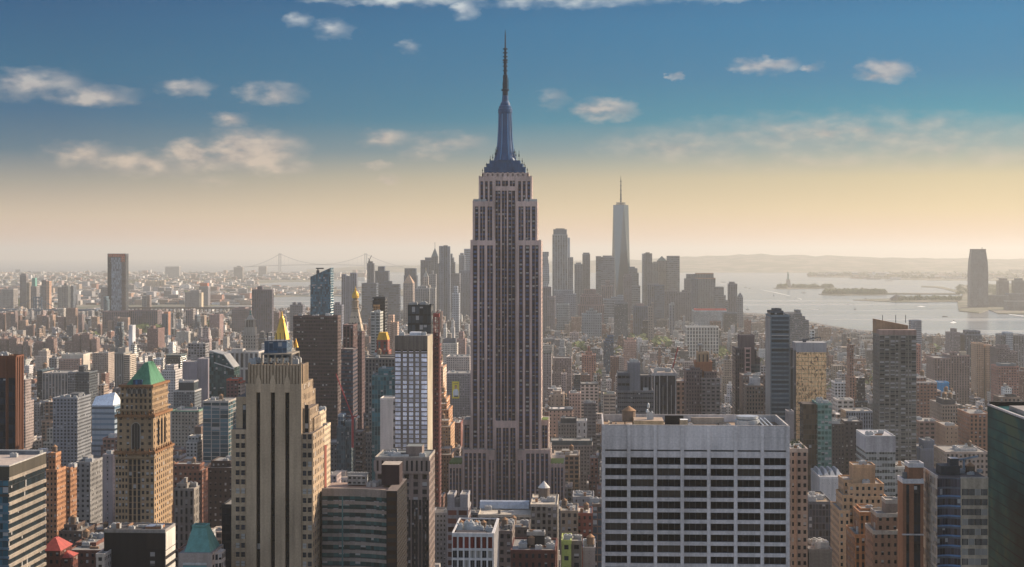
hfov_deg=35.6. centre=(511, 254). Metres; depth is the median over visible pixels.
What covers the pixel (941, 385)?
construction building
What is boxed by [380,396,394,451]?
blank slab
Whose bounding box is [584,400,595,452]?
office building
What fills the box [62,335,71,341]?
city block
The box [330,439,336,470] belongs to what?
brick building
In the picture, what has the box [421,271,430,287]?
tiered tower
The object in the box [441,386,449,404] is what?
avenue building
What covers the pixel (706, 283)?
office tower
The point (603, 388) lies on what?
city tower
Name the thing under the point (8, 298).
apartment tower
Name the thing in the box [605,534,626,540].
window
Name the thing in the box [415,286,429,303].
office tower
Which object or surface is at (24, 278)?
apartment tower
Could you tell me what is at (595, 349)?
city block
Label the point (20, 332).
city block
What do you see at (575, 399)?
loft building
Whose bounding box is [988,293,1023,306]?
office building
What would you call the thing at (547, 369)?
apartment building
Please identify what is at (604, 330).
city block
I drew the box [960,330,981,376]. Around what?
office building
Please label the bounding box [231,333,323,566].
art deco tower
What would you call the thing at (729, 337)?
city block
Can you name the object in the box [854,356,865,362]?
city block
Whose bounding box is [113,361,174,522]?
green roof tower
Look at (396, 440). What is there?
window
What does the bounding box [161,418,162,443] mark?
arched window
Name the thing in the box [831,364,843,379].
city block
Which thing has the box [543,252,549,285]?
stacked tower
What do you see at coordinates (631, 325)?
city tower
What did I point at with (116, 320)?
housing slab
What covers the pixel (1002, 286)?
apartment tower
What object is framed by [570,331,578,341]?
city block
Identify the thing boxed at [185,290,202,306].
apartment tower
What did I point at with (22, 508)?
striped office slab
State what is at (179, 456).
city block
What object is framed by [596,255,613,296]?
office tower
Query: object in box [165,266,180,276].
apartment tower
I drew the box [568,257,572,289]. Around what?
office tower
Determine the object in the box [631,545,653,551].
window
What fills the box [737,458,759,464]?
window
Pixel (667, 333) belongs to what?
city block
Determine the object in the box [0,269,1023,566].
city blocks
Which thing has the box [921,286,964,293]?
jetty
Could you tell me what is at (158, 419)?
arched window
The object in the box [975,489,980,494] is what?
window
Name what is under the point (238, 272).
apartment tower
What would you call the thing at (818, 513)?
glass building
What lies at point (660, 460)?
window
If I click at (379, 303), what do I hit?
glass tower
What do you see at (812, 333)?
city tower
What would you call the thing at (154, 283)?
apartment tower
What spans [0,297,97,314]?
steel bridge
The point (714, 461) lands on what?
window
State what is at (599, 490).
city tower
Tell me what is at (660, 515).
window
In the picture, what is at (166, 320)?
apartment tower
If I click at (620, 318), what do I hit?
apartment building
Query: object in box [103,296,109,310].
apartment tower
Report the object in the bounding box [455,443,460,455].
building
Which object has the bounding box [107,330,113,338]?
city block
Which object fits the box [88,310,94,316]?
city block
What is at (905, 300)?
land
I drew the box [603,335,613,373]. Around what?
glass building
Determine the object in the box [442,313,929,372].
ground
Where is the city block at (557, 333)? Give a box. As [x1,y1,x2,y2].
[554,330,562,337]
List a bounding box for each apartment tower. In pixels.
[0,289,17,308]
[20,273,28,307]
[27,282,31,308]
[31,278,39,307]
[40,280,51,308]
[58,283,75,307]
[100,287,107,308]
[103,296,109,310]
[107,254,128,310]
[114,347,135,387]
[115,322,135,351]
[142,295,151,309]
[146,280,165,286]
[147,326,164,351]
[162,312,170,334]
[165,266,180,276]
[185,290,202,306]
[186,308,195,331]
[195,314,222,338]
[199,283,209,305]
[234,266,243,278]
[259,266,266,276]
[370,310,382,353]
[387,315,398,353]
[872,315,916,461]
[996,278,1008,294]
[1011,278,1023,292]
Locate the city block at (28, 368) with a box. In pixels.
[25,365,32,372]
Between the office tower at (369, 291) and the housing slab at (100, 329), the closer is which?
the housing slab at (100, 329)
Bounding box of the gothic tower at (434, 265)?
[429,249,438,310]
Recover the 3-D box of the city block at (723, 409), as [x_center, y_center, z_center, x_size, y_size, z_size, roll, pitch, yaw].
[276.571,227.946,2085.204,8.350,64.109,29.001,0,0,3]
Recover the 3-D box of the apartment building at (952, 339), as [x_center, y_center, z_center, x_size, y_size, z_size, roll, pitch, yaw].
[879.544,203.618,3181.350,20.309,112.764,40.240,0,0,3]
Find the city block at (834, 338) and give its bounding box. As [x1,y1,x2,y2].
[832,329,837,345]
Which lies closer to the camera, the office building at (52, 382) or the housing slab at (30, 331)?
the office building at (52, 382)
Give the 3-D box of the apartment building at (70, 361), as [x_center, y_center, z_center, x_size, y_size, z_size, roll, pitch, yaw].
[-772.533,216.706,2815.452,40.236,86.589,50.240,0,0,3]
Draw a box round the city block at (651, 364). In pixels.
[648,361,657,372]
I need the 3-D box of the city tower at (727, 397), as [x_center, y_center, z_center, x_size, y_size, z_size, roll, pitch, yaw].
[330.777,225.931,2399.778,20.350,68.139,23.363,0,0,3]
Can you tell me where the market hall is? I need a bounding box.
[811,466,841,501]
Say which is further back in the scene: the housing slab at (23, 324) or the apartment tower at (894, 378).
the housing slab at (23, 324)
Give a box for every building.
[35,348,51,371]
[37,362,73,398]
[59,353,89,369]
[59,514,96,546]
[72,528,103,566]
[92,351,113,384]
[92,392,119,456]
[96,549,110,566]
[97,521,111,532]
[101,342,111,349]
[162,364,181,441]
[166,353,186,367]
[171,406,202,446]
[173,379,201,409]
[173,457,207,522]
[174,477,199,566]
[182,357,208,406]
[184,457,210,466]
[186,434,202,461]
[194,423,202,461]
[203,394,235,462]
[208,455,230,527]
[209,349,239,397]
[221,498,230,566]
[225,348,263,392]
[318,406,330,485]
[324,445,326,487]
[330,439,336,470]
[336,413,355,471]
[355,420,365,471]
[365,348,394,430]
[365,426,371,481]
[372,366,394,479]
[440,343,441,506]
[441,354,446,394]
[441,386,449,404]
[441,397,452,420]
[441,413,454,447]
[441,441,455,506]
[443,338,457,363]
[446,354,469,371]
[447,370,469,417]
[447,490,470,566]
[453,419,462,446]
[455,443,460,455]
[478,481,558,566]
[499,517,514,566]
[510,515,530,537]
[510,536,557,566]
[543,351,551,406]
[548,406,572,439]
[550,388,563,405]
[551,436,592,490]
[553,356,571,397]
[554,444,579,502]
[558,416,586,437]
[559,498,577,566]
[561,533,581,566]
[569,390,580,417]
[573,490,593,505]
[578,289,603,322]
[578,502,592,566]
[580,381,597,417]
[583,533,594,566]
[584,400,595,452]
[590,497,601,566]
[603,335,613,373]
[603,391,615,413]
[614,302,627,340]
[617,358,653,413]
[650,367,677,413]
[676,378,683,413]
[685,325,718,358]
[692,308,726,326]
[722,312,736,332]
[739,372,764,414]
[744,374,763,414]
[784,309,808,346]
[790,347,793,410]
[800,397,831,490]
[808,491,830,545]
[808,537,831,566]
[832,418,843,474]
[833,397,853,413]
[839,416,862,474]
[840,407,872,428]
[890,293,899,299]
[895,461,904,496]
[909,320,921,369]
[916,343,920,374]
[916,370,940,416]
[916,416,938,443]
[916,437,935,467]
[924,455,987,566]
[926,351,969,405]
[929,392,957,424]
[934,440,987,476]
[935,421,957,444]
[937,381,948,391]
[945,328,959,352]
[957,405,987,450]
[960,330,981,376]
[971,342,991,400]
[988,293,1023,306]
[990,344,1017,389]
[991,362,1018,400]
[993,394,1019,400]
[995,331,1023,367]
[1003,300,1023,309]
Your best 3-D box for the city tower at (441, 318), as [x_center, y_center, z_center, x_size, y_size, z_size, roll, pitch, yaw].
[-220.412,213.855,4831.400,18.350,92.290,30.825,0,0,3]
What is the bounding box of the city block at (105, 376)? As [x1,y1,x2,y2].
[101,372,109,388]
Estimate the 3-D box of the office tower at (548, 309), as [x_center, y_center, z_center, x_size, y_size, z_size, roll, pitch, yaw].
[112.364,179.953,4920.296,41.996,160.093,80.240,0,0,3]
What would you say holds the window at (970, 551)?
in the curved glass building at (955, 515)
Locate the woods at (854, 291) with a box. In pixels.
[822,288,887,293]
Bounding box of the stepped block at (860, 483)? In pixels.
[830,460,885,566]
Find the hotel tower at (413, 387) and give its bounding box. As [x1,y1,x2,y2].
[395,332,432,449]
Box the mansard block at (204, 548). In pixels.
[179,523,224,566]
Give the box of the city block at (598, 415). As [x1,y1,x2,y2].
[596,412,602,421]
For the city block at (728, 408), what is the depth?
2181.25 m
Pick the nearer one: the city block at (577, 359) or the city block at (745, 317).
the city block at (577, 359)
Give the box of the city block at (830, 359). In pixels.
[829,354,832,369]
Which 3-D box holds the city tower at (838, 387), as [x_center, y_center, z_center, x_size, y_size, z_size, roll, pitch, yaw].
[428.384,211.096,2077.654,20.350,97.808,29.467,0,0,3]
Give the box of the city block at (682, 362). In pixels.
[677,359,692,376]
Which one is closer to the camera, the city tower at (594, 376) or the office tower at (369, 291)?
the city tower at (594, 376)
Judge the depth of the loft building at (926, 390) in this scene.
1878.88 m
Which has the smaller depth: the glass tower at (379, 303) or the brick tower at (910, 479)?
the brick tower at (910, 479)
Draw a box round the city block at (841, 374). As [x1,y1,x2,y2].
[836,370,846,379]
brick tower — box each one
[375,332,391,353]
[790,439,807,566]
[897,460,923,566]
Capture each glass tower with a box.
[68,365,97,416]
[310,268,333,314]
[372,297,386,331]
[408,301,433,333]
[612,179,629,296]
[765,308,789,421]
[792,337,826,440]
[967,249,987,307]
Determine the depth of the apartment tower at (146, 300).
6582.71 m
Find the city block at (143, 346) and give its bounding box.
[137,342,146,351]
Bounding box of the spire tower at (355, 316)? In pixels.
[349,286,363,330]
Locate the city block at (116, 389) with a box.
[113,387,119,392]
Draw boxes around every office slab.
[0,449,45,566]
[601,403,789,566]
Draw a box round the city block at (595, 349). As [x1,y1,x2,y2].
[591,345,601,361]
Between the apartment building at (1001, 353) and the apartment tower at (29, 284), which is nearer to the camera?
the apartment building at (1001, 353)
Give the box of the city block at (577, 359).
[576,353,579,365]
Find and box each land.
[7,272,309,308]
[274,289,402,296]
[811,273,1023,280]
[857,295,962,301]
[957,284,1023,313]
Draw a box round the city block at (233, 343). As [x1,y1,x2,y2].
[230,340,238,347]
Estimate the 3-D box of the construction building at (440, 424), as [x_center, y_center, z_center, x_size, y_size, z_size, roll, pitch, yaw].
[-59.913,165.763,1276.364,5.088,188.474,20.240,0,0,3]
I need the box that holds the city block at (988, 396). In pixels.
[987,390,990,403]
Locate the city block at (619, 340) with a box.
[617,335,620,346]
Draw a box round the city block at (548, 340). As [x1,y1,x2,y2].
[543,338,555,344]
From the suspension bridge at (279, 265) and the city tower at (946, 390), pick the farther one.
the suspension bridge at (279, 265)
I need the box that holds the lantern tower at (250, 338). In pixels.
[243,310,257,349]
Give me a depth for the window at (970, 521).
552.75 m
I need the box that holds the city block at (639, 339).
[637,336,641,357]
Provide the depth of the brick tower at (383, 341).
1610.31 m
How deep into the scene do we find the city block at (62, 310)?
5846.89 m
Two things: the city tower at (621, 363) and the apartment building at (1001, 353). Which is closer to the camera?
the apartment building at (1001, 353)
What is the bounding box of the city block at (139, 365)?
[136,362,144,371]
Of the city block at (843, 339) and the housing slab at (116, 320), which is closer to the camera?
the city block at (843, 339)
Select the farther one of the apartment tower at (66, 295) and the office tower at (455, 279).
the apartment tower at (66, 295)
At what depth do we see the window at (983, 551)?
552.48 m
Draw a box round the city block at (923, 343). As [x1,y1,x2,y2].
[922,337,924,349]
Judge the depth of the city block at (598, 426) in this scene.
1998.54 m
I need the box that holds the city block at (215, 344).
[212,341,218,349]
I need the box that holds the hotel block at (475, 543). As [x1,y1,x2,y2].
[452,518,498,566]
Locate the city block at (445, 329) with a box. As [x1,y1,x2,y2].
[443,322,446,337]
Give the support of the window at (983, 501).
in the curved glass building at (955, 515)
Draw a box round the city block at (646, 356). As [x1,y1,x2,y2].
[644,354,649,371]
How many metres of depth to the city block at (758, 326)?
4721.84 m
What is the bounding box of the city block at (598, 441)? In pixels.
[596,432,600,461]
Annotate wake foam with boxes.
[765,290,1020,322]
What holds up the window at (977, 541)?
in the curved glass building at (955, 515)
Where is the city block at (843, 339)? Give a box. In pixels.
[841,333,846,346]
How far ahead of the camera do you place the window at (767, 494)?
577.02 m
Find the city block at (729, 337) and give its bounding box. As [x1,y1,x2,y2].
[727,328,731,349]
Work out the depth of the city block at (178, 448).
1790.10 m
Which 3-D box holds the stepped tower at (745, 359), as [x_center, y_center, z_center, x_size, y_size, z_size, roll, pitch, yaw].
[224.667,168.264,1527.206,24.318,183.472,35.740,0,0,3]
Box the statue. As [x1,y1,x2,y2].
[786,272,790,286]
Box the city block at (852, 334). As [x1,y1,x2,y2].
[849,331,857,343]
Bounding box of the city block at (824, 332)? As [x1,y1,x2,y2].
[818,325,830,340]
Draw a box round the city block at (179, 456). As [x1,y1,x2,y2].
[173,450,185,461]
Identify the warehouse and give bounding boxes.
[232,307,251,332]
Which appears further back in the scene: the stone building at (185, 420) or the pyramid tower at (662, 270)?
the pyramid tower at (662, 270)
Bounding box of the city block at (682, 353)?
[676,348,689,360]
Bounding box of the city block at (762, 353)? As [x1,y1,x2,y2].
[759,349,764,361]
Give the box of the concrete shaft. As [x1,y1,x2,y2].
[785,409,793,440]
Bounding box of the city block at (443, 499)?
[441,492,445,506]
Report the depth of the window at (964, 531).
552.75 m
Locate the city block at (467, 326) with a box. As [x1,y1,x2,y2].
[465,323,469,338]
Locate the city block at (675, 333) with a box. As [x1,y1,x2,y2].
[673,330,678,339]
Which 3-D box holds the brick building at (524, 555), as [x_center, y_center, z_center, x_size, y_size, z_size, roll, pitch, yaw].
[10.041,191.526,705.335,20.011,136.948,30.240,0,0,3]
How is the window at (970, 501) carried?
in the curved glass building at (955, 515)
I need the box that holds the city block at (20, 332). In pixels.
[14,330,25,335]
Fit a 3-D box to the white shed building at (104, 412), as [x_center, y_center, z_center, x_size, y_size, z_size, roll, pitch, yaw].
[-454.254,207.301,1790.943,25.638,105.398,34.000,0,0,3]
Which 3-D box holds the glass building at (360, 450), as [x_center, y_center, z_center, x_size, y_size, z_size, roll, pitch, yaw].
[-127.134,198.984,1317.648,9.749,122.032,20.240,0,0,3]
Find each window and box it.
[132,423,139,448]
[158,419,159,444]
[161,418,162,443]
[164,416,165,441]
[183,565,206,566]
[377,460,427,470]
[395,439,426,449]
[470,551,474,557]
[470,560,474,566]
[476,551,480,557]
[476,560,480,566]
[605,457,626,463]
[605,468,626,474]
[605,479,626,485]
[605,490,626,496]
[605,501,626,507]
[605,512,626,518]
[605,523,626,529]
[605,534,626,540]
[605,545,626,551]
[605,556,626,562]
[631,457,653,463]
[631,468,653,474]
[631,479,653,485]
[631,490,653,496]
[631,501,653,507]
[631,512,653,518]
[631,523,653,529]
[631,534,653,540]
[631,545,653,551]
[631,556,653,562]
[657,457,679,464]
[657,468,679,475]
[657,479,679,486]
[657,490,679,496]
[657,501,679,507]
[657,512,679,518]
[657,523,679,529]
[657,534,679,540]
[657,545,679,551]
[657,556,679,562]
[684,458,706,464]
[684,469,706,475]
[684,480,706,486]
[684,491,706,497]
[684,501,706,508]
[684,512,706,519]
[684,523,706,530]
[684,534,706,541]
[684,545,706,552]
[684,556,706,563]
[711,458,733,464]
[711,469,733,475]
[711,480,733,486]
[711,491,733,497]
[711,502,733,508]
[711,513,733,519]
[711,524,733,530]
[711,535,733,541]
[711,546,733,552]
[711,557,733,563]
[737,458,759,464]
[737,469,759,475]
[737,480,759,486]
[737,491,759,497]
[737,502,759,508]
[737,513,759,519]
[737,524,759,530]
[737,535,759,541]
[737,546,759,552]
[737,557,759,563]
[764,458,785,464]
[764,469,785,475]
[764,480,785,486]
[764,491,785,497]
[764,502,785,508]
[764,513,785,519]
[764,524,785,530]
[764,535,785,541]
[764,546,785,552]
[764,557,785,563]
[962,489,967,494]
[962,499,967,504]
[962,509,967,514]
[962,519,967,524]
[962,529,967,534]
[962,539,967,544]
[962,549,967,554]
[962,559,967,564]
[968,489,974,494]
[968,499,974,504]
[968,509,974,514]
[968,519,974,524]
[968,529,974,534]
[968,539,974,544]
[968,549,974,554]
[968,559,974,564]
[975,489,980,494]
[975,499,980,504]
[975,509,980,514]
[975,519,980,524]
[975,529,980,534]
[975,539,980,544]
[975,549,980,554]
[975,559,980,564]
[981,489,986,494]
[981,499,986,504]
[981,509,986,514]
[981,519,986,524]
[981,529,986,534]
[981,539,986,544]
[981,549,986,554]
[981,559,986,564]
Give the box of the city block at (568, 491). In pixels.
[565,481,572,502]
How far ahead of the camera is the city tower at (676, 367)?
2586.00 m
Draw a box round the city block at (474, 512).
[471,507,479,520]
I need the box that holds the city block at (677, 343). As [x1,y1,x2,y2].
[675,340,682,348]
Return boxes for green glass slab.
[987,401,1023,566]
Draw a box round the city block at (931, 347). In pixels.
[927,345,935,352]
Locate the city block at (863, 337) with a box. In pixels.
[859,334,872,341]
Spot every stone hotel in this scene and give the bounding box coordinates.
[76,455,102,523]
[102,449,116,522]
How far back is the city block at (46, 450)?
1738.68 m
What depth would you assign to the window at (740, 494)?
577.44 m
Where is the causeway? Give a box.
[885,293,959,294]
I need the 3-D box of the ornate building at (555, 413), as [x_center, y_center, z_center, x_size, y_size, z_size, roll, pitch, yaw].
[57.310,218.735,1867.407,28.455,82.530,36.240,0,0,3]
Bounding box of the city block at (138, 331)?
[136,327,141,337]
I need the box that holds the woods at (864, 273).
[807,270,1023,278]
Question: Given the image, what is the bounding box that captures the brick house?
[45,536,77,566]
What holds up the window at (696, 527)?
in the office slab at (695, 490)
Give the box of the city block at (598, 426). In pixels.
[596,419,601,451]
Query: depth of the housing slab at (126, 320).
4963.86 m
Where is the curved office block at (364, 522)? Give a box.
[322,461,406,566]
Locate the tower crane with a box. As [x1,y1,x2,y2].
[336,374,359,447]
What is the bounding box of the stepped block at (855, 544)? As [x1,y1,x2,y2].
[846,504,873,566]
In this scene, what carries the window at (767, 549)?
in the office slab at (695, 490)
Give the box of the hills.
[307,254,1023,272]
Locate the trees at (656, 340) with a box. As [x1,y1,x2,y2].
[572,333,730,356]
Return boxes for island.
[774,287,835,288]
[819,293,882,295]
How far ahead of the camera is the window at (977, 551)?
552.61 m
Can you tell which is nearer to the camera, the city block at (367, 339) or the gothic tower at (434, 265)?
the city block at (367, 339)
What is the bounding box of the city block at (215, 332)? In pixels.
[210,328,220,338]
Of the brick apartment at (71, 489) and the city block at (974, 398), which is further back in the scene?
the city block at (974, 398)
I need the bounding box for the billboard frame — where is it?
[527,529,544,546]
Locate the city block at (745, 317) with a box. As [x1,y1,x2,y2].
[743,315,752,326]
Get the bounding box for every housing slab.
[0,313,5,330]
[0,337,8,351]
[6,312,13,329]
[9,337,19,353]
[11,313,17,329]
[15,344,22,353]
[19,320,27,329]
[23,340,31,358]
[26,326,34,336]
[34,341,44,356]
[36,315,43,335]
[42,315,48,329]
[45,337,56,353]
[50,315,54,327]
[58,317,65,330]
[65,340,72,352]
[66,308,77,328]
[72,334,80,352]
[78,314,83,332]
[81,333,92,351]
[91,317,99,328]
[91,337,99,352]
[98,324,101,335]
[102,310,161,328]
[107,320,112,331]
[113,317,119,331]
[120,317,129,330]
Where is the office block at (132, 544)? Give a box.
[104,522,174,566]
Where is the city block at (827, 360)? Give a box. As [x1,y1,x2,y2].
[826,348,828,368]
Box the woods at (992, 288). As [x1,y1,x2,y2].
[895,283,1011,299]
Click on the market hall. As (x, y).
(824, 480)
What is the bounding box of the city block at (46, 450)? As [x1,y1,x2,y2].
[38,447,51,470]
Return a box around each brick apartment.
[46,445,65,544]
[66,462,76,522]
[226,377,244,396]
[457,331,465,353]
[582,346,595,380]
[624,338,635,370]
[865,496,897,566]
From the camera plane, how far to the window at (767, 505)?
577.02 m
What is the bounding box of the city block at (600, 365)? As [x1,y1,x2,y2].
[596,362,602,369]
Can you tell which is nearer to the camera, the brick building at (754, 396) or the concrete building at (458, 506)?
the concrete building at (458, 506)
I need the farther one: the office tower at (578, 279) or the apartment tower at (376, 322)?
the office tower at (578, 279)
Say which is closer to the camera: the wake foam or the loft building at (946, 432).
the loft building at (946, 432)
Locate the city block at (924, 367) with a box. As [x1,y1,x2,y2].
[922,364,925,375]
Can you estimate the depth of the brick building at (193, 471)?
1166.02 m
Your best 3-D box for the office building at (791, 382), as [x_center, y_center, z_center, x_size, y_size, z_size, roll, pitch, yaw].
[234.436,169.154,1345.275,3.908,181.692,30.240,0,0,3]
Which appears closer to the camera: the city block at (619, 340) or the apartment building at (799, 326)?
the apartment building at (799, 326)
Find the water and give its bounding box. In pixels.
[0,259,1023,335]
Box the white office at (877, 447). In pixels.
[856,429,895,495]
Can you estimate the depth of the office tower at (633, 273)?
6284.03 m
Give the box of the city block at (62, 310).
[57,307,65,316]
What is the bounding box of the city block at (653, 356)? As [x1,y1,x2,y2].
[649,352,656,363]
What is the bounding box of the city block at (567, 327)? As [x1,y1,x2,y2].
[565,324,569,336]
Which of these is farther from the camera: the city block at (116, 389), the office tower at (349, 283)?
the office tower at (349, 283)
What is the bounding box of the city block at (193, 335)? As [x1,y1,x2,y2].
[190,332,196,342]
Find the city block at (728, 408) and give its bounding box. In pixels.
[724,403,730,414]
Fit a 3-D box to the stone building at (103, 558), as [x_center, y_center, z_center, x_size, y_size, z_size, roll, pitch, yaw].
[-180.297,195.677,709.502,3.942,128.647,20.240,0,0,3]
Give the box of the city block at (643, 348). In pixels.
[640,343,647,356]
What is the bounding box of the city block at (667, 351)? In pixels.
[665,347,670,357]
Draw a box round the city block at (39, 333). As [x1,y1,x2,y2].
[37,328,42,340]
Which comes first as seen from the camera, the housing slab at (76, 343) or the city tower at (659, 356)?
the city tower at (659, 356)
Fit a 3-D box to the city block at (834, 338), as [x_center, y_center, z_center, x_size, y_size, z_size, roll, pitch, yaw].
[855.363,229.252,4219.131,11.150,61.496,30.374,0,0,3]
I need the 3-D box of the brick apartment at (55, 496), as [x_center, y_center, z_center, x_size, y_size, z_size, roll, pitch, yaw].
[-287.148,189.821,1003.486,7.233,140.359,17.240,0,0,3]
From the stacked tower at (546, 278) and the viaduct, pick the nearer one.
the stacked tower at (546, 278)
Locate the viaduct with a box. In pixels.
[129,307,251,312]
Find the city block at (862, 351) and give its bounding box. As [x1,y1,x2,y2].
[859,340,864,357]
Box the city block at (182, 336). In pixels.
[176,330,190,344]
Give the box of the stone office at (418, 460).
[374,444,434,566]
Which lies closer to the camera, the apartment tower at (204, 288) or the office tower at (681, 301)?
the office tower at (681, 301)
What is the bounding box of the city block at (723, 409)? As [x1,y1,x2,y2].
[721,404,725,414]
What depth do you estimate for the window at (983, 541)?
552.48 m
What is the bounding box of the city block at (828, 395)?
[826,392,830,400]
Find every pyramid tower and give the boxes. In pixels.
[264,312,297,362]
[657,256,666,289]
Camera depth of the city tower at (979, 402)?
1984.97 m
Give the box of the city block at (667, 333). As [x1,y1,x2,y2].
[666,329,669,338]
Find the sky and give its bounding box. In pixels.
[0,0,1023,259]
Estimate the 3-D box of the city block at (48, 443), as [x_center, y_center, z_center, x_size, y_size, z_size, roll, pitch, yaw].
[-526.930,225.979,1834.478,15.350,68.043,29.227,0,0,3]
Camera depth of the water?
11603.63 m
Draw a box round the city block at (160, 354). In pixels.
[156,350,164,357]
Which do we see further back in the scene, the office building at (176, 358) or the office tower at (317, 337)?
the office building at (176, 358)
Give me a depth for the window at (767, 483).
577.02 m
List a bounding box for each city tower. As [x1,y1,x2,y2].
[24,375,33,449]
[34,398,45,436]
[41,398,52,447]
[49,355,60,367]
[67,324,75,335]
[98,380,107,395]
[102,433,116,453]
[131,341,138,356]
[168,339,175,353]
[171,311,174,328]
[177,317,183,330]
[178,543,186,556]
[188,341,208,359]
[200,325,211,350]
[201,315,206,327]
[214,526,221,543]
[258,331,266,349]
[274,311,280,330]
[330,471,340,483]
[335,470,352,482]
[367,316,370,335]
[435,507,446,566]
[436,310,442,333]
[450,318,454,337]
[543,342,552,364]
[545,385,560,403]
[559,338,565,355]
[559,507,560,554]
[561,369,566,397]
[566,341,571,355]
[571,316,581,331]
[572,371,580,390]
[588,453,599,496]
[593,371,596,380]
[597,484,601,496]
[601,368,606,412]
[601,378,611,390]
[607,317,613,331]
[610,354,618,390]
[619,354,623,370]
[630,318,632,335]
[641,319,653,337]
[657,345,661,366]
[670,362,680,377]
[682,315,685,332]
[711,354,715,369]
[721,355,731,403]
[724,382,731,404]
[744,319,750,333]
[760,362,764,373]
[809,326,814,340]
[831,378,845,409]
[845,339,854,407]
[855,375,867,407]
[941,386,952,398]
[976,400,983,410]
[1001,383,1011,394]
[1019,367,1023,400]
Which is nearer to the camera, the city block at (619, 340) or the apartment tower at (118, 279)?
the city block at (619, 340)
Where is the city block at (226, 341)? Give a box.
[223,334,229,349]
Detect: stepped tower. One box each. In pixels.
[684,343,719,413]
[732,334,759,414]
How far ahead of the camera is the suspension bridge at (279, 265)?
24166.68 m
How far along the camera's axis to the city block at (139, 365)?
2997.81 m
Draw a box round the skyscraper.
[449,31,564,507]
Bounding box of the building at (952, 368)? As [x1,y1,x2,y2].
[926,351,969,405]
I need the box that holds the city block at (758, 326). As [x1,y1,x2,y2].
[751,321,763,332]
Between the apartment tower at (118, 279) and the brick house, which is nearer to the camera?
the brick house
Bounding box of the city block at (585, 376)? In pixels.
[573,370,589,385]
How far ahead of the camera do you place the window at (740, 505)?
577.44 m
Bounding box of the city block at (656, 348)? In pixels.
[652,345,665,350]
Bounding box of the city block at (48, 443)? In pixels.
[43,421,52,449]
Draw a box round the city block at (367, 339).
[365,335,370,346]
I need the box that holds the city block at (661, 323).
[657,319,666,327]
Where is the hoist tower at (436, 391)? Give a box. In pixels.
[433,310,439,506]
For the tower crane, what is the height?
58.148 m
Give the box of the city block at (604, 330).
[602,323,607,336]
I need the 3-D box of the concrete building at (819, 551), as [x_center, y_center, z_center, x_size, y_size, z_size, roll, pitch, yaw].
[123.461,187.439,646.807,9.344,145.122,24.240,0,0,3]
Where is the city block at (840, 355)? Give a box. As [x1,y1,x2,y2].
[837,351,846,360]
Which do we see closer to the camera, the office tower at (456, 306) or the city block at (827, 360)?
the city block at (827, 360)
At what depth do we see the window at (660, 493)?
578.85 m
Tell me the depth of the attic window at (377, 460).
853.40 m
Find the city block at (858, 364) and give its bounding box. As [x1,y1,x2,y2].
[854,361,863,370]
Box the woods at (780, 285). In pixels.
[776,283,833,287]
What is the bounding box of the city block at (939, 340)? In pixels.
[933,335,944,345]
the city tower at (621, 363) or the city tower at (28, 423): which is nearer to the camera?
the city tower at (28, 423)
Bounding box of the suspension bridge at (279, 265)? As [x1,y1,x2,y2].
[244,253,409,271]
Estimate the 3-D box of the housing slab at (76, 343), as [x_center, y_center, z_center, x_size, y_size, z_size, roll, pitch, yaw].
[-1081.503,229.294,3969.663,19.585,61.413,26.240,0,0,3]
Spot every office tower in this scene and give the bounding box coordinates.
[0,351,23,448]
[252,286,273,335]
[290,302,304,331]
[293,313,340,439]
[334,302,343,339]
[341,273,357,323]
[341,323,357,428]
[357,331,364,428]
[362,283,377,323]
[367,261,374,282]
[375,266,389,283]
[378,281,400,321]
[404,268,417,287]
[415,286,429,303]
[420,257,430,285]
[429,271,436,287]
[430,288,436,326]
[439,245,450,321]
[451,254,455,272]
[451,273,460,312]
[452,286,459,333]
[459,253,464,272]
[459,270,469,318]
[464,249,469,269]
[543,286,554,337]
[552,228,567,295]
[554,290,575,320]
[557,304,568,329]
[568,238,569,256]
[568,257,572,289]
[574,263,581,314]
[582,253,589,293]
[582,308,601,338]
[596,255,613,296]
[601,280,612,303]
[603,295,622,323]
[623,274,631,318]
[629,267,638,284]
[632,285,639,314]
[633,303,647,335]
[642,252,651,305]
[647,283,663,325]
[648,302,652,342]
[652,262,657,282]
[664,290,690,322]
[667,256,679,291]
[669,302,674,335]
[684,274,694,291]
[690,278,697,322]
[695,273,715,307]
[714,287,727,311]
[728,282,736,311]
[737,293,742,327]
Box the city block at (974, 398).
[969,393,980,405]
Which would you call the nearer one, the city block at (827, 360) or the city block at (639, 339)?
the city block at (827, 360)
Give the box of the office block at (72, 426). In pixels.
[53,392,90,466]
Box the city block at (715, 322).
[710,320,720,328]
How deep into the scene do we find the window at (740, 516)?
577.44 m
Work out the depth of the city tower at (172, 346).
3188.93 m
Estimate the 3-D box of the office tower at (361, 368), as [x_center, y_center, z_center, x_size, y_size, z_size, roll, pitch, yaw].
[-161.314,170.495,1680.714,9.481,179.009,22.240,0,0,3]
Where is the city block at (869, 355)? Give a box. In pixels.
[865,348,872,367]
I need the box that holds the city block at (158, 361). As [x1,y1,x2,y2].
[153,357,164,369]
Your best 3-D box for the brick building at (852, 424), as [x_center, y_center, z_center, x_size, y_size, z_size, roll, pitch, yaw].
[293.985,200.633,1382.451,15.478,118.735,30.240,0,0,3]
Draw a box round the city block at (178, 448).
[173,446,185,455]
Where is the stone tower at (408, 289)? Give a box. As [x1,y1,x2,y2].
[403,275,414,324]

